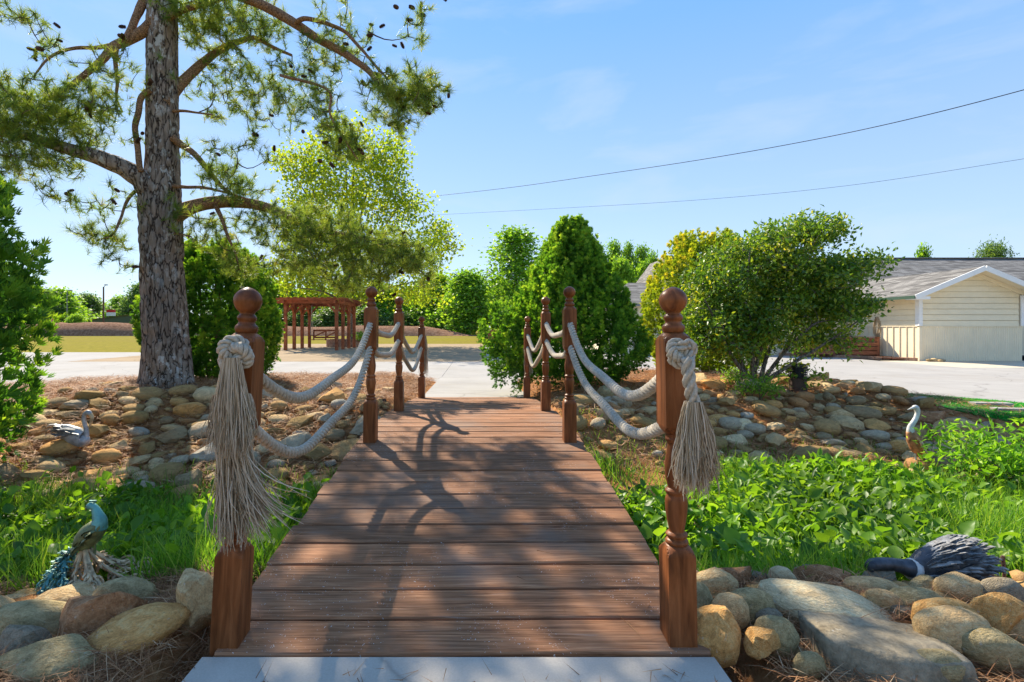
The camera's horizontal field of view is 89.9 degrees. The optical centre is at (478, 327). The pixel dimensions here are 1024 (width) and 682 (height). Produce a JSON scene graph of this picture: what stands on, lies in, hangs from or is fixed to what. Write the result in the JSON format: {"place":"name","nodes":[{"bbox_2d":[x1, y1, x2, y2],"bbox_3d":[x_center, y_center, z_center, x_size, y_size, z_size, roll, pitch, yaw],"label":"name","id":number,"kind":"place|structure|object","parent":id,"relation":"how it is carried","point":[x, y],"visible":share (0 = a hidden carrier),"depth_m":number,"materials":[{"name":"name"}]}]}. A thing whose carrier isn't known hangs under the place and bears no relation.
{"place":"outdoors","nodes":[
{"label":"outdoors","id":0,"kind":"place"},
{"bbox_2d":[0,568,255,681],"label":"bank terrain","id":1,"kind":"structure","parent":0,"point":[77,607],"depth_m":1.91,"materials":[{"name":"stone"}]},
{"bbox_2d":[35,500,155,595],"bbox_3d":[-1.819,1.034,2.378,0.576,0.433,0.363,0,0,11],"label":"peacock statue","id":2,"kind":"object","parent":1,"relation":"on","point":[88,536],"visible":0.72,"depth_m":2.39,"materials":[{"name":"teal ceramic"}]},
{"bbox_2d":[0,550,266,681],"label":"pine straw litter","id":3,"kind":"object","parent":1,"relation":"on","point":[91,670],"visible":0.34,"depth_m":1.79,"materials":[{"name":"brown plant"}]},
{"bbox_2d":[214,397,710,656],"bbox_3d":[-0.071,1.074,4.680,1.766,0.429,6.019,0,0,0],"label":"footbridge","id":4,"kind":"object","parent":1,"relation":"on","point":[421,588],"visible":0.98,"depth_m":2.33,"materials":[{"name":"brown wood"}]},
{"bbox_2d":[209,287,264,655],"bbox_3d":[-0.842,0.492,1.798,0.095,1.267,0.095,3,0,0],"label":"newel post","id":5,"kind":"object","parent":4,"relation":"on","point":[231,599],"visible":0.46,"depth_m":1.75,"materials":[{"name":"brown wood"}]},
{"bbox_2d":[200,339,427,555],"bbox_3d":[-0.733,0.441,4.635,0.400,0.667,5.983,0,0,0],"label":"rope rail","id":6,"kind":"object","parent":5,"relation":"attached to","point":[242,494],"visible":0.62,"depth_m":1.71,"materials":[{"name":"fabric"}]},
{"bbox_2d":[209,322,428,464],"bbox_3d":[-0.818,0.198,4.621,0.165,0.532,6.012,0,0,0],"label":"rope rail","id":7,"kind":"object","parent":5,"relation":"attached to","point":[236,357],"visible":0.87,"depth_m":1.67,"materials":[{"name":"fabric"}]},
{"bbox_2d":[363,286,378,442],"bbox_3d":[-0.837,0.298,3.965,0.095,1.230,0.095,0,0,0],"label":"newel post","id":8,"kind":"object","parent":4,"relation":"on","point":[370,404],"visible":0.89,"depth_m":3.92,"materials":[{"name":"brown wood"}]},
{"bbox_2d":[394,297,403,410],"bbox_3d":[-0.840,0.293,5.380,0.095,1.230,0.095,0,0,0],"label":"newel post","id":9,"kind":"object","parent":4,"relation":"on","point":[399,381],"visible":0.93,"depth_m":5.33,"materials":[{"name":"brown wood"}]},
{"bbox_2d":[418,316,424,397],"bbox_3d":[-0.840,0.452,7.510,0.095,1.230,0.095,0,0,0],"label":"newel post","id":10,"kind":"object","parent":4,"relation":"on","point":[421,377],"visible":0.92,"depth_m":7.46,"materials":[{"name":"brown wood"}]},
{"bbox_2d":[253,398,648,645],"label":"needle litter","id":11,"kind":"object","parent":4,"relation":"on","point":[478,555],"visible":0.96,"depth_m":2.67,"materials":[{"name":"brown plant"}]},
{"bbox_2d":[523,316,530,397],"bbox_3d":[0.706,0.452,7.510,0.095,1.230,0.095,1,0,0],"label":"newel post","id":12,"kind":"object","parent":4,"relation":"on","point":[526,377],"visible":0.92,"depth_m":7.46,"materials":[{"name":"brown wood"}]},
{"bbox_2d":[524,339,719,500],"bbox_3d":[0.726,0.414,4.625,0.143,0.613,6.003,0,0,0],"label":"rope rail","id":13,"kind":"object","parent":12,"relation":"attached to","point":[654,430],"visible":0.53,"depth_m":2.76,"materials":[{"name":"fabric"}]},
{"bbox_2d":[523,322,726,500],"bbox_3d":[0.702,0.248,4.609,0.190,0.639,6.040,0,0,0],"label":"rope rail","id":14,"kind":"object","parent":12,"relation":"attached to","point":[695,438],"visible":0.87,"depth_m":1.64,"materials":[{"name":"fabric"}]},
{"bbox_2d":[541,297,550,410],"bbox_3d":[0.700,0.293,5.380,0.095,1.230,0.095,0,0,0],"label":"newel post","id":15,"kind":"object","parent":4,"relation":"on","point":[545,380],"visible":0.94,"depth_m":5.33,"materials":[{"name":"brown wood"}]},
{"bbox_2d":[562,286,576,442],"bbox_3d":[0.700,0.298,3.965,0.095,1.230,0.095,0,0,0],"label":"newel post","id":16,"kind":"object","parent":4,"relation":"on","point":[569,403],"visible":0.89,"depth_m":3.92,"materials":[{"name":"brown wood"}]},
{"bbox_2d":[655,287,697,647],"bbox_3d":[0.690,0.491,1.798,0.095,1.267,0.095,-1,0,0],"label":"newel post","id":17,"kind":"object","parent":4,"relation":"on","point":[678,590],"visible":0.86,"depth_m":1.76,"materials":[{"name":"brown wood"}]},
{"bbox_2d":[0,375,435,504],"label":"bank terrain","id":18,"kind":"structure","parent":0,"point":[152,395],"depth_m":5.73,"materials":[{"name":"beige stone"}]},
{"bbox_2d":[0,170,68,460],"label":"arborvitae bush","id":19,"kind":"object","parent":18,"relation":"on","point":[19,289],"visible":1,"depth_m":4.98,"materials":[{"name":"green plant"}]},
{"bbox_2d":[41,410,93,446],"bbox_3d":[-4.374,1.215,5.433,0.547,0.673,0.169,0,0,-4],"label":"statue","id":20,"kind":"object","parent":18,"relation":"on","point":[76,436],"visible":0.94,"depth_m":5.41,"materials":[{"name":"silver metal"}]},
{"bbox_2d":[129,237,284,379],"bbox_3d":[-4.753,-0.247,9.212,2.518,2.716,2.379,0,0,0],"label":"arborvitae bush","id":21,"kind":"object","parent":18,"relation":"on","point":[214,319],"visible":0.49,"depth_m":8.60,"materials":[{"name":"green plant"}]},
{"bbox_2d":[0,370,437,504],"bbox_3d":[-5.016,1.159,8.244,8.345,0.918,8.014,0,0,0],"label":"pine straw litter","id":22,"kind":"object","parent":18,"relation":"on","point":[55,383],"visible":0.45,"depth_m":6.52,"materials":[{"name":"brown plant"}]},
{"bbox_2d":[0,0,456,388],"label":"pine tree","id":23,"kind":"object","parent":18,"relation":"on","point":[164,211],"visible":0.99,"depth_m":7.27,"materials":[{"name":"green plant"}]},
{"bbox_2d":[3,322,476,335],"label":"mulch hill","id":24,"kind":"structure","parent":0,"point":[96,329],"depth_m":71.95,"materials":[{"name":"brown soil"}]},
{"bbox_2d":[1,329,582,351],"bbox_3d":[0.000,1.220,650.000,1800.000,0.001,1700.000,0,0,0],"label":"ground","id":25,"kind":"structure","parent":0,"point":[99,344],"depth_m":41.04,"materials":[{"name":"green plant"}]},
{"bbox_2d":[12,287,72,323],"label":"broadleaf tree","id":26,"kind":"object","parent":25,"relation":"on","point":[54,308],"visible":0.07,"depth_m":110.17,"materials":[{"name":"green plant"}]},
{"bbox_2d":[66,290,72,322],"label":"light pole","id":27,"kind":"object","parent":25,"relation":"on","point":[67,304],"visible":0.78,"depth_m":100.02,"materials":[{"name":"grey metal"}]},
{"bbox_2d":[45,283,101,321],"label":"broadleaf tree","id":28,"kind":"object","parent":25,"relation":"on","point":[73,302],"visible":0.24,"depth_m":115.39,"materials":[{"name":"green plant"}]},
{"bbox_2d":[63,312,87,322],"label":"round bush","id":29,"kind":"object","parent":25,"relation":"on","point":[74,318],"visible":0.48,"depth_m":91.38,"materials":[{"name":"green plant"}]},
{"bbox_2d":[77,290,106,321],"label":"broadleaf tree","id":30,"kind":"object","parent":25,"relation":"on","point":[91,299],"visible":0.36,"depth_m":173.94,"materials":[{"name":"green plant"}]},
{"bbox_2d":[102,284,107,321],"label":"light pole","id":31,"kind":"object","parent":25,"relation":"on","point":[103,305],"visible":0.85,"depth_m":94.89,"materials":[{"name":"grey metal"}]},
{"bbox_2d":[96,293,123,317],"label":"broadleaf tree","id":32,"kind":"object","parent":25,"relation":"on","point":[114,302],"visible":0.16,"depth_m":138.40,"materials":[{"name":"green plant"}]},
{"bbox_2d":[106,310,115,316],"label":"roadside sign","id":33,"kind":"object","parent":25,"relation":"on","point":[110,313],"visible":0.68,"depth_m":119.91,"materials":[{"name":"grey metal"}]},
{"bbox_2d":[89,315,139,322],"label":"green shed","id":34,"kind":"structure","parent":25,"relation":"on","point":[123,319],"depth_m":108.00,"materials":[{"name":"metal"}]},
{"bbox_2d":[112,279,139,315],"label":"broadleaf tree","id":35,"kind":"object","parent":25,"relation":"on","point":[126,301],"visible":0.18,"depth_m":132.70,"materials":[{"name":"green plant"}]},
{"bbox_2d":[262,307,289,323],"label":"hedge bush","id":36,"kind":"object","parent":25,"relation":"on","point":[282,313],"visible":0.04,"depth_m":83.58,"materials":[{"name":"green plant"}]},
{"bbox_2d":[268,281,302,325],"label":"broadleaf tree","id":37,"kind":"object","parent":25,"relation":"on","point":[280,305],"visible":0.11,"depth_m":90.30,"materials":[{"name":"green plant"}]},
{"bbox_2d":[282,307,321,326],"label":"hedge bush","id":38,"kind":"object","parent":25,"relation":"on","point":[298,317],"visible":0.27,"depth_m":82.52,"materials":[{"name":"green plant"}]},
{"bbox_2d":[291,287,330,325],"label":"broadleaf tree","id":39,"kind":"object","parent":25,"relation":"on","point":[319,295],"visible":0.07,"depth_m":93.05,"materials":[{"name":"green plant"}]},
{"bbox_2d":[297,307,346,326],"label":"hedge bush","id":40,"kind":"object","parent":25,"relation":"on","point":[325,318],"visible":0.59,"depth_m":82.49,"materials":[{"name":"green plant"}]},
{"bbox_2d":[312,288,358,322],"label":"broadleaf tree","id":41,"kind":"object","parent":25,"relation":"on","point":[333,307],"visible":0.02,"depth_m":88.97,"materials":[{"name":"green plant"}]},
{"bbox_2d":[334,305,389,325],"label":"hedge bush","id":42,"kind":"object","parent":25,"relation":"on","point":[359,317],"visible":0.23,"depth_m":82.48,"materials":[{"name":"green plant"}]},
{"bbox_2d":[354,279,411,323],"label":"broadleaf tree","id":43,"kind":"object","parent":25,"relation":"on","point":[383,306],"visible":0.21,"depth_m":87.82,"materials":[{"name":"green plant"}]},
{"bbox_2d":[380,309,418,325],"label":"hedge bush","id":44,"kind":"object","parent":25,"relation":"on","point":[407,321],"visible":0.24,"depth_m":83.08,"materials":[{"name":"green plant"}]},
{"bbox_2d":[402,267,452,330],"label":"broadleaf tree","id":45,"kind":"object","parent":25,"relation":"on","point":[415,312],"visible":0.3,"depth_m":85.54,"materials":[{"name":"green plant"}]},
{"bbox_2d":[423,315,450,329],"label":"round bush","id":46,"kind":"object","parent":25,"relation":"on","point":[427,322],"visible":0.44,"depth_m":80.90,"materials":[{"name":"green plant"}]},
{"bbox_2d":[420,266,502,334],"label":"broadleaf tree","id":47,"kind":"object","parent":25,"relation":"on","point":[469,288],"visible":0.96,"depth_m":77.58,"materials":[{"name":"green plant"}]},
{"bbox_2d":[478,330,500,341],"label":"wood enclosure","id":48,"kind":"object","parent":25,"relation":"on","point":[490,334],"visible":0.15,"depth_m":40.99,"materials":[{"name":"brown wood"}]},
{"bbox_2d":[486,279,513,329],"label":"broadleaf tree","id":49,"kind":"object","parent":25,"relation":"on","point":[493,326],"visible":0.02,"depth_m":108.01,"materials":[{"name":"green plant"}]},
{"bbox_2d":[465,224,543,329],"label":"broadleaf tree","id":50,"kind":"object","parent":25,"relation":"on","point":[516,250],"visible":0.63,"depth_m":82.02,"materials":[{"name":"green plant"}]},
{"bbox_2d":[604,237,626,261],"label":"broadleaf tree","id":51,"kind":"object","parent":25,"relation":"on","point":[615,245],"visible":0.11,"depth_m":81.44,"materials":[{"name":"green plant"}]},
{"bbox_2d":[608,247,641,282],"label":"broadleaf tree","id":52,"kind":"object","parent":25,"relation":"on","point":[624,268],"visible":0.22,"depth_m":69.08,"materials":[{"name":"green plant"}]},
{"bbox_2d":[621,239,636,278],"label":"broadleaf tree","id":53,"kind":"object","parent":25,"relation":"on","point":[628,249],"visible":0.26,"depth_m":81.61,"materials":[{"name":"green plant"}]},
{"bbox_2d":[630,241,652,277],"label":"broadleaf tree","id":54,"kind":"object","parent":25,"relation":"on","point":[640,251],"visible":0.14,"depth_m":81.48,"materials":[{"name":"green plant"}]},
{"bbox_2d":[633,258,652,282],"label":"broadleaf tree","id":55,"kind":"object","parent":25,"relation":"on","point":[642,268],"visible":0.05,"depth_m":69.53,"materials":[{"name":"green plant"}]},
{"bbox_2d":[645,249,657,263],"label":"broadleaf tree","id":56,"kind":"object","parent":25,"relation":"on","point":[653,255],"visible":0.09,"depth_m":69.78,"materials":[{"name":"green plant"}]},
{"bbox_2d":[590,257,1023,360],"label":"house","id":57,"kind":"structure","parent":25,"relation":"on","point":[959,308],"depth_m":18.29,"materials":[{"name":"beige"}]},
{"bbox_2d":[873,317,880,336],"bbox_3d":[15.693,-0.020,20.201,0.153,0.803,0.387,0,0,0],"label":"rope hank","id":58,"kind":"object","parent":57,"relation":"hanging from","point":[877,334],"visible":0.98,"depth_m":20.11,"materials":[{"name":"beige fabric"}]},
{"bbox_2d":[914,242,933,256],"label":"roofline tree","id":59,"kind":"object","parent":25,"relation":"on","point":[925,251],"visible":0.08,"depth_m":79.70,"materials":[{"name":"green plant"}]},
{"bbox_2d":[968,234,1019,256],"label":"roofline tree","id":60,"kind":"object","parent":25,"relation":"on","point":[996,250],"visible":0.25,"depth_m":74.21,"materials":[{"name":"green plant"}]},
{"bbox_2d":[182,657,731,681],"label":"front path","id":61,"kind":"structure","parent":0,"point":[432,669],"depth_m":1.66,"materials":[{"name":"grey concrete"}]},
{"bbox_2d":[179,652,717,681],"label":"needle litter","id":62,"kind":"object","parent":61,"relation":"on","point":[446,668],"visible":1,"depth_m":1.63,"materials":[{"name":"brown plant"}]},
{"bbox_2d":[425,377,522,396],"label":"walkway","id":63,"kind":"structure","parent":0,"point":[461,387],"depth_m":9.53,"materials":[{"name":"concrete"}]},
{"bbox_2d":[68,344,886,361],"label":"patio pavement","id":64,"kind":"structure","parent":0,"point":[436,353],"depth_m":21.73,"materials":[{"name":"beige concrete"}]},
{"bbox_2d":[276,297,364,349],"bbox_3d":[-8.720,-0.173,28.450,3.750,2.746,4.900,0,0,0],"label":"pergola","id":65,"kind":"object","parent":64,"relation":"on","point":[308,303],"visible":0.98,"depth_m":27.77,"materials":[{"name":"brown wood"}]},
{"bbox_2d":[309,308,338,339],"bbox_3d":[-8.735,-0.249,28.940,1.510,1.985,0.640,0,0,0],"label":"bench swing","id":66,"kind":"object","parent":65,"relation":"hanging from","point":[314,335],"visible":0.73,"depth_m":29.16,"materials":[{"name":"brown wood"}]},
{"bbox_2d":[326,339,359,346],"bbox_3d":[-8.300,0.970,32.200,2.526,0.460,2.526,0,0,0],"label":"brick ring","id":67,"kind":"object","parent":64,"relation":"on","point":[330,343],"visible":0.48,"depth_m":31.11,"materials":[{"name":"brown brick"}]},
{"bbox_2d":[351,329,363,341],"bbox_3d":[-7.265,0.597,31.625,1.308,1.080,1.596,0,0,25],"label":"shrub","id":68,"kind":"object","parent":64,"relation":"on","point":[359,337],"visible":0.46,"depth_m":31.42,"materials":[{"name":"green plant"}]},
{"bbox_2d":[259,104,473,338],"bbox_3d":[-7.419,-6.316,33.080,14.137,15.247,7.024,0,0,0],"label":"shade tree","id":69,"kind":"object","parent":64,"relation":"on","point":[361,189],"visible":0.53,"depth_m":32.26,"materials":[{"name":"green plant"}]},
{"bbox_2d":[0,471,1012,544],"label":"creek bed ground","id":70,"kind":"structure","parent":0,"point":[649,487],"depth_m":4.68,"materials":[{"name":"brown soil"}]},
{"bbox_2d":[0,466,328,588],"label":"leafy vegetation","id":71,"kind":"object","parent":70,"relation":"on","point":[51,518],"visible":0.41,"depth_m":3.62,"materials":[{"name":"green plant"}]},
{"bbox_2d":[0,464,336,594],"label":"grass","id":72,"kind":"structure","parent":70,"relation":"on","point":[173,559],"depth_m":2.60,"materials":[{"name":"green plant"}]},
{"bbox_2d":[0,456,339,504],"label":"grass","id":73,"kind":"structure","parent":70,"relation":"on","point":[171,475],"depth_m":4.91,"materials":[{"name":"green plant"}]},
{"bbox_2d":[559,406,1021,485],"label":"grass","id":74,"kind":"structure","parent":70,"relation":"on","point":[717,451],"depth_m":5.83,"materials":[{"name":"green plant"}]},
{"bbox_2d":[599,447,1023,580],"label":"leafy vegetation","id":75,"kind":"object","parent":70,"relation":"on","point":[737,521],"visible":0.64,"depth_m":3.60,"materials":[{"name":"green plant"}]},
{"bbox_2d":[904,408,1023,495],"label":"nandina bush","id":76,"kind":"object","parent":70,"relation":"on","point":[984,458],"visible":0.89,"depth_m":4.78,"materials":[{"name":"green plant"}]},
{"bbox_2d":[0,352,1023,402],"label":"driveway road","id":77,"kind":"structure","parent":0,"point":[970,382],"depth_m":13.89,"materials":[{"name":"concrete"}]},
{"bbox_2d":[0,0,1023,326],"label":"sky","id":78,"kind":"structure","parent":0,"point":[549,91],"materials":[{"name":"blue"}]},
{"bbox_2d":[405,159,1020,216],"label":"power line","id":79,"kind":"object","parent":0,"point":[751,195],"visible":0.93,"depth_m":47.83,"materials":[{"name":"black metal"}]},
{"bbox_2d":[409,89,1023,198],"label":"power line","id":80,"kind":"object","parent":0,"point":[770,147],"visible":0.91,"depth_m":32.68,"materials":[{"name":"black metal"}]},
{"bbox_2d":[518,370,1023,489],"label":"bank terrain","id":81,"kind":"structure","parent":0,"point":[844,416],"depth_m":6.55,"materials":[{"name":"stone"}]},
{"bbox_2d":[476,212,654,396],"bbox_3d":[1.401,-0.394,8.601,2.910,3.056,2.495,0,0,0],"label":"arborvitae bush","id":82,"kind":"object","parent":81,"relation":"on","point":[571,254],"visible":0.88,"depth_m":8.06,"materials":[{"name":"green plant"}]},
{"bbox_2d":[640,227,781,372],"bbox_3d":[4.945,-0.458,11.241,2.934,3.401,2.698,0,0,0],"label":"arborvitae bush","id":83,"kind":"object","parent":81,"relation":"on","point":[682,247],"visible":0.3,"depth_m":10.87,"materials":[{"name":"leaf"},{"name":"pine bark"}]},
{"bbox_2d":[716,365,758,381],"bbox_3d":[4.120,0.797,8.188,0.655,0.418,0.697,0,0,0],"label":"shrub","id":84,"kind":"object","parent":81,"relation":"on","point":[735,371],"visible":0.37,"depth_m":8.24,"materials":[{"name":"green plant"}]},
{"bbox_2d":[725,366,793,399],"bbox_3d":[3.902,0.802,7.224,0.772,0.566,0.810,0,0,-23],"label":"shrub","id":85,"kind":"object","parent":81,"relation":"on","point":[765,385],"visible":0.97,"depth_m":7.15,"materials":[{"name":"green plant"}]},
{"bbox_2d":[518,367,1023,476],"bbox_3d":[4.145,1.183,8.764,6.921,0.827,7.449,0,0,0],"label":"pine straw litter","id":86,"kind":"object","parent":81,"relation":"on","point":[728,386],"visible":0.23,"depth_m":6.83,"materials":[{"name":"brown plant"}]},
{"bbox_2d":[656,204,904,389],"bbox_3d":[4.484,-0.394,7.915,3.276,2.899,1.909,0,0,0],"label":"broadleaf shrub","id":87,"kind":"object","parent":81,"relation":"on","point":[748,318],"visible":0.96,"depth_m":7.55,"materials":[{"name":"green plant"}]},
{"bbox_2d":[788,363,807,392],"bbox_3d":[4.829,0.792,7.750,0.256,0.472,0.256,0,0,0],"label":"path lantern","id":88,"kind":"object","parent":81,"relation":"on","point":[798,383],"visible":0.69,"depth_m":7.67,"materials":[{"name":"black metal"}]},
{"bbox_2d":[770,374,1023,423],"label":"turf lawn","id":89,"kind":"structure","parent":81,"relation":"on","point":[1008,418],"depth_m":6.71,"materials":[{"name":"green plant"}]},
{"bbox_2d":[969,401,1013,406],"bbox_3d":[7.315,1.099,7.315,0.475,0.050,0.130,0,0,8],"label":"paver strip","id":90,"kind":"object","parent":89,"relation":"on","point":[997,403],"visible":0.64,"depth_m":7.26,"materials":[{"name":"concrete"}]},
{"bbox_2d":[990,407,1023,411],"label":"paver strip","id":91,"kind":"object","parent":89,"relation":"on","point":[1007,408],"visible":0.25,"depth_m":6.77,"materials":[{"name":"concrete"}]},
{"bbox_2d":[906,405,932,459],"bbox_3d":[4.583,1.198,5.321,0.230,0.773,0.190,0,0,0],"label":"heron statue","id":92,"kind":"object","parent":81,"relation":"on","point":[912,434],"visible":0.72,"depth_m":5.33,"materials":[{"name":"white ceramic"}]},
{"bbox_2d":[584,436,1023,580],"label":"grass","id":93,"kind":"structure","parent":0,"point":[994,522],"depth_m":3.58,"materials":[{"name":"green plant"}]},
{"bbox_2d":[779,353,917,360],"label":"mulch ground","id":94,"kind":"structure","parent":0,"point":[877,357],"depth_m":19.34,"materials":[{"name":"soil"}]},
{"bbox_2d":[794,337,835,354],"bbox_3d":[13.550,0.762,20.700,1.160,0.695,0.970,0,0,0],"label":"planter box","id":95,"kind":"object","parent":94,"relation":"on","point":[825,352],"visible":0.16,"depth_m":20.25,"materials":[{"name":"brown wood"}]},
{"bbox_2d":[830,336,880,355],"bbox_3d":[14.950,0.743,20.400,1.300,0.735,1.070,0,0,0],"label":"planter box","id":96,"kind":"object","parent":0,"point":[871,351],"visible":0.4,"depth_m":19.90,"materials":[{"name":"brown wood"}]},
{"bbox_2d":[696,564,1023,681],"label":"bank terrain","id":97,"kind":"structure","parent":0,"point":[938,638],"depth_m":1.81,"materials":[{"name":"stone"}]},
{"bbox_2d":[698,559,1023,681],"bbox_3d":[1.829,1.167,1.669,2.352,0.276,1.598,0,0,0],"label":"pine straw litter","id":98,"kind":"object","parent":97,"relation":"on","point":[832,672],"visible":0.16,"depth_m":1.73,"materials":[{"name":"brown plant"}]},
{"bbox_2d":[864,534,1009,580],"bbox_3d":[2.099,1.101,2.331,0.653,0.283,0.197,0,0,0],"label":"goose statue","id":99,"kind":"object","parent":97,"relation":"on","point":[947,553],"visible":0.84,"depth_m":2.31,"materials":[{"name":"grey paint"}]},
{"bbox_2d":[926,358,945,361],"bbox_3d":[15.970,1.143,17.866,0.640,0.143,0.316,0,0,0],"label":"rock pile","id":100,"kind":"object","parent":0,"point":[935,360],"visible":1,"depth_m":17.84,"materials":[{"name":"stone"}]},
{"bbox_2d":[868,357,1023,372],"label":"apron pavement","id":101,"kind":"structure","parent":0,"point":[1014,366],"depth_m":16.51,"materials":[{"name":"beige concrete"}]}
]}

